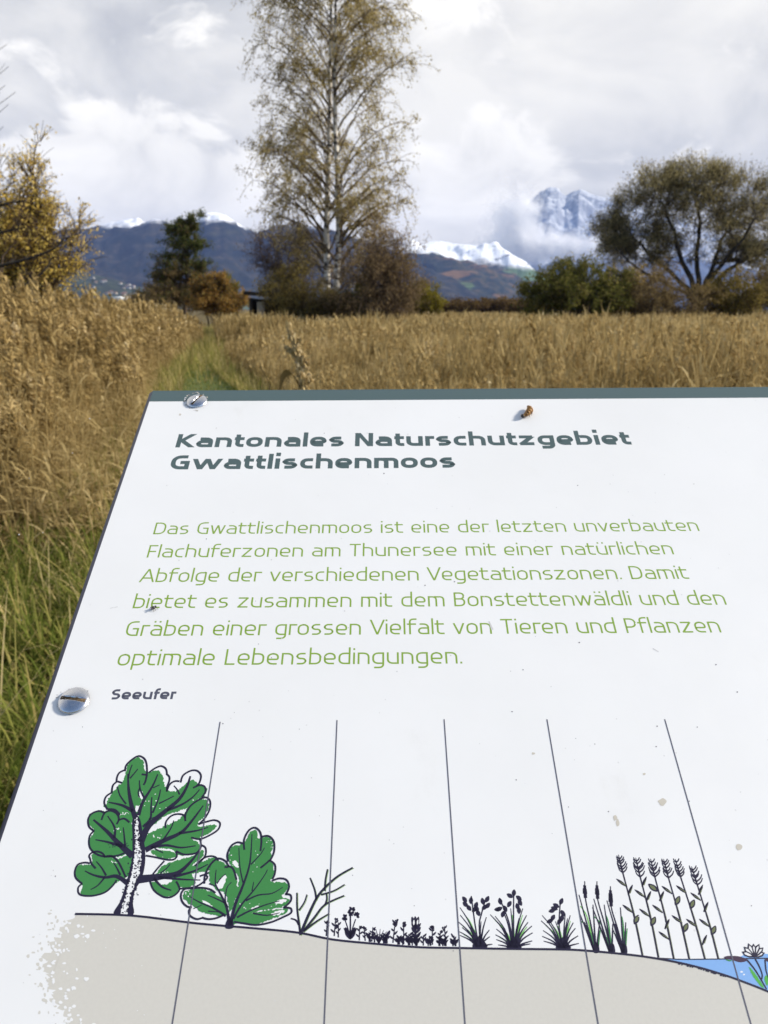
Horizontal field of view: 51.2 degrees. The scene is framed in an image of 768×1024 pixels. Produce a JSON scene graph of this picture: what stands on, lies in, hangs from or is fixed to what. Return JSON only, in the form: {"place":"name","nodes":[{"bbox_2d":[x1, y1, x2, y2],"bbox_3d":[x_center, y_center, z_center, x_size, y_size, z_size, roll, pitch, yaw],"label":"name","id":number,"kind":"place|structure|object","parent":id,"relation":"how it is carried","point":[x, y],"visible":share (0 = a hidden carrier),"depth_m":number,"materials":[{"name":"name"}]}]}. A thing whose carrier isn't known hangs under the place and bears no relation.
{"place":"outdoors","nodes":[
{"label":"outdoors","id":0,"kind":"place"},
{"bbox_2d":[111,296,127,301],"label":"shed","id":1,"kind":"structure","parent":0,"point":[119,297],"depth_m":114.83,"materials":[{"name":"beige"}]},
{"bbox_2d":[48,267,248,309],"bbox_3d":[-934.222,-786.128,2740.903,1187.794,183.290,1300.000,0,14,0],"label":"foothill","id":2,"kind":"structure","parent":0,"point":[109,285],"depth_m":2560.61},
{"bbox_2d":[182,359,233,390],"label":"path","id":3,"kind":"structure","parent":0,"point":[204,387],"depth_m":15.26,"materials":[{"name":"green plant"}]},
{"bbox_2d":[259,321,313,389],"bbox_3d":[-0.250,0.176,2.210,0.148,1.374,0.048,0,14,0],"label":"reed stalk","id":4,"kind":"object","parent":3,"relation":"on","point":[302,364],"visible":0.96,"depth_m":2.06,"materials":[{"name":"plant"}]},
{"bbox_2d":[225,270,239,294],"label":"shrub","id":5,"kind":"object","parent":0,"point":[237,283],"visible":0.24,"depth_m":67.35,"materials":[{"name":"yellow plant"}]},
{"bbox_2d":[7,212,477,301],"bbox_3d":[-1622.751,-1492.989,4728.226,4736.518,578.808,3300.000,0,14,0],"label":"forested ridge","id":6,"kind":"structure","parent":0,"point":[127,247],"depth_m":4098.33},
{"bbox_2d":[0,387,767,1023],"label":"information panel","id":7,"kind":"object","parent":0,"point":[412,707],"visible":1,"depth_m":0.30,"materials":[{"name":"plastic"}]},
{"bbox_2d":[521,405,532,417],"bbox_3d":[0.078,-0.055,0.436,0.007,0.004,0.010,-1,45,0],"label":"insect husk","id":8,"kind":"object","parent":7,"relation":"on","point":[528,411],"visible":1,"depth_m":0.43,"materials":[{"name":"brown"}]},
{"bbox_2d":[0,309,767,701],"bbox_3d":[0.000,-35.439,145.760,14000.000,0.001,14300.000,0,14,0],"label":"ground","id":9,"kind":"structure","parent":0,"point":[202,319],"depth_m":17.43,"materials":[{"name":"plant"}]},
{"bbox_2d":[0,44,14,129],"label":"bare tree","id":10,"kind":"object","parent":9,"relation":"on","point":[3,86],"visible":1,"depth_m":21.86,"materials":[{"name":"brown plant"}]},
{"bbox_2d":[0,190,66,289],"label":"leafless shrub","id":11,"kind":"object","parent":9,"relation":"on","point":[11,262],"visible":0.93,"depth_m":16.69,"materials":[{"name":"brown plant"}]},
{"bbox_2d":[0,120,103,298],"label":"golden willow","id":12,"kind":"object","parent":9,"relation":"on","point":[38,223],"visible":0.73,"depth_m":17.72,"materials":[{"name":"yellow plant"}]},
{"bbox_2d":[0,269,206,574],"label":"reed bed","id":13,"kind":"object","parent":9,"relation":"on","point":[70,364],"visible":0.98,"depth_m":7.35,"materials":[{"name":"plant"}]},
{"bbox_2d":[0,324,317,828],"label":"grass","id":14,"kind":"structure","parent":9,"relation":"on","point":[29,653],"depth_m":3.61,"materials":[{"name":"green plant"}]},
{"bbox_2d":[131,207,218,314],"bbox_3d":[-14.792,-17.461,57.583,6.474,8.455,4.671,0,14,0],"label":"pine tree","id":15,"kind":"object","parent":9,"relation":"on","point":[169,275],"visible":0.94,"depth_m":56.88,"materials":[{"name":"green plant"}]},
{"bbox_2d":[120,281,243,316],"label":"bramble shrub","id":16,"kind":"object","parent":9,"relation":"on","point":[133,296],"visible":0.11,"depth_m":71.95,"materials":[{"name":"brown plant"}]},
{"bbox_2d":[180,269,249,327],"bbox_3d":[-10.875,-13.831,52.223,4.702,4.029,3.750,0,14,0],"label":"russet tree","id":17,"kind":"object","parent":9,"relation":"on","point":[211,294],"visible":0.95,"depth_m":51.58,"materials":[{"name":"brown plant"}]},
{"bbox_2d":[243,291,279,316],"bbox_3d":[-5.520,-10.035,40.759,2.787,2.261,2.490,0,14,0],"label":"bird hide","id":18,"kind":"object","parent":9,"relation":"on","point":[255,304],"visible":0.28,"depth_m":39.81},
{"bbox_2d":[257,302,264,316],"bbox_3d":[-6.109,-9.567,39.948,0.370,1.750,0.048,0,14,0],"label":"door","id":19,"kind":"structure","parent":18,"relation":"in","point":[259,308],"depth_m":39.79,"materials":[{"name":"grey"}]},
{"bbox_2d":[234,212,335,314],"bbox_3d":[-4.823,-12.034,40.609,5.179,6.234,3.507,3,14,10],"label":"purple shrub","id":20,"kind":"object","parent":9,"relation":"on","point":[267,261],"visible":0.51,"depth_m":40.37,"materials":[{"name":"brown plant"}]},
{"bbox_2d":[251,259,352,322],"bbox_3d":[-3.674,-9.826,37.286,4.828,3.598,3.277,0,14,0],"label":"olive shrub","id":21,"kind":"object","parent":9,"relation":"on","point":[297,302],"visible":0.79,"depth_m":36.70,"materials":[{"name":"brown plant"}]},
{"bbox_2d":[230,0,440,316],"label":"birch tree","id":22,"kind":"object","parent":9,"relation":"on","point":[342,214],"visible":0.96,"depth_m":36.29,"materials":[{"name":"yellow plant"}]},
{"bbox_2d":[332,284,378,319],"bbox_3d":[-1.262,-9.565,37.764,2.787,2.841,2.699,-5,15,-20],"label":"green shrub","id":23,"kind":"object","parent":9,"relation":"on","point":[356,286],"visible":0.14,"depth_m":37.36,"materials":[{"name":"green plant"}]},
{"bbox_2d":[306,205,436,319],"bbox_3d":[-0.498,-10.537,35.452,5.934,5.866,4.556,0,14,0],"label":"bare thicket","id":24,"kind":"object","parent":9,"relation":"on","point":[386,294],"visible":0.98,"depth_m":34.92,"materials":[{"name":"brown plant"}]},
{"bbox_2d":[395,278,448,316],"bbox_3d":[2.437,-14.582,56.137,4.150,3.560,3.458,0,14,0],"label":"lime shrub","id":25,"kind":"object","parent":9,"relation":"on","point":[436,301],"visible":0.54,"depth_m":55.36,"materials":[{"name":"green plant"}]},
{"bbox_2d":[440,294,471,314],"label":"hedge shrub","id":26,"kind":"object","parent":9,"relation":"on","point":[456,304],"visible":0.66,"depth_m":114.89,"materials":[{"name":"brown plant"}]},
{"bbox_2d":[460,296,499,313],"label":"hedge shrub","id":27,"kind":"object","parent":9,"relation":"on","point":[480,306],"visible":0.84,"depth_m":114.66,"materials":[{"name":"brown plant"}]},
{"bbox_2d":[485,295,521,312],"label":"hedge shrub","id":28,"kind":"object","parent":9,"relation":"on","point":[504,302],"visible":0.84,"depth_m":114.79,"materials":[{"name":"brown plant"}]},
{"bbox_2d":[511,297,538,313],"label":"hedge shrub","id":29,"kind":"object","parent":9,"relation":"on","point":[521,306],"visible":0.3,"depth_m":114.77,"materials":[{"name":"brown plant"}]},
{"bbox_2d":[508,248,645,319],"bbox_3d":[10.224,-11.555,42.244,6.485,4.525,6.236,-13,19,-41],"label":"evergreen shrub","id":30,"kind":"object","parent":9,"relation":"on","point":[569,287],"visible":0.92,"depth_m":41.56,"materials":[{"name":"green plant"}]},
{"bbox_2d":[590,256,728,316],"bbox_3d":[14.304,-11.627,43.281,8.412,4.155,5.286,3,14,11],"label":"brown thicket","id":31,"kind":"object","parent":9,"relation":"on","point":[653,295],"visible":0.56,"depth_m":42.47,"materials":[{"name":"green plant"}]},
{"bbox_2d":[581,148,767,315],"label":"willow tree","id":32,"kind":"object","parent":9,"relation":"on","point":[670,177],"visible":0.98,"depth_m":46.45,"materials":[{"name":"green plant"}]},
{"bbox_2d":[688,264,767,316],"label":"yellow shrub","id":33,"kind":"object","parent":9,"relation":"on","point":[741,300],"visible":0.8,"depth_m":43.80,"materials":[{"name":"brown plant"}]},
{"bbox_2d":[743,263,767,313],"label":"dark shrub","id":34,"kind":"object","parent":9,"relation":"on","point":[764,273],"visible":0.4,"depth_m":59.40,"materials":[{"name":"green plant"}]},
{"bbox_2d":[0,0,767,251],"label":"sky","id":35,"kind":"structure","parent":0,"point":[147,104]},
{"bbox_2d":[209,303,767,389],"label":"reed field","id":36,"kind":"structure","parent":0,"point":[482,350],"depth_m":10.11,"materials":[{"name":"plant"}]},
{"bbox_2d":[383,240,674,306],"bbox_3d":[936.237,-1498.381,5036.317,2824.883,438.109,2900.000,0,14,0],"label":"snowy hill","id":37,"kind":"structure","parent":0,"point":[493,270],"depth_m":4530.16,"materials":[{"name":"white snow"}]},
{"bbox_2d":[606,255,647,286],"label":"orange shrub","id":38,"kind":"object","parent":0,"point":[635,271],"visible":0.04,"depth_m":53.63,"materials":[{"name":"brown plant"}]},
{"bbox_2d":[509,187,767,270],"bbox_3d":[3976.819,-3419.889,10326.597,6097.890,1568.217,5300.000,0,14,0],"label":"mountain peak","id":39,"kind":"structure","parent":0,"point":[553,221],"depth_m":9731.63,"materials":[{"name":"white snow"}]},
{"bbox_2d":[527,255,766,308],"bbox_3d":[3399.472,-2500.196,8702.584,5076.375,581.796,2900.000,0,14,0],"label":"blue foothill","id":40,"kind":"structure","parent":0,"point":[704,270],"depth_m":8441.17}
]}

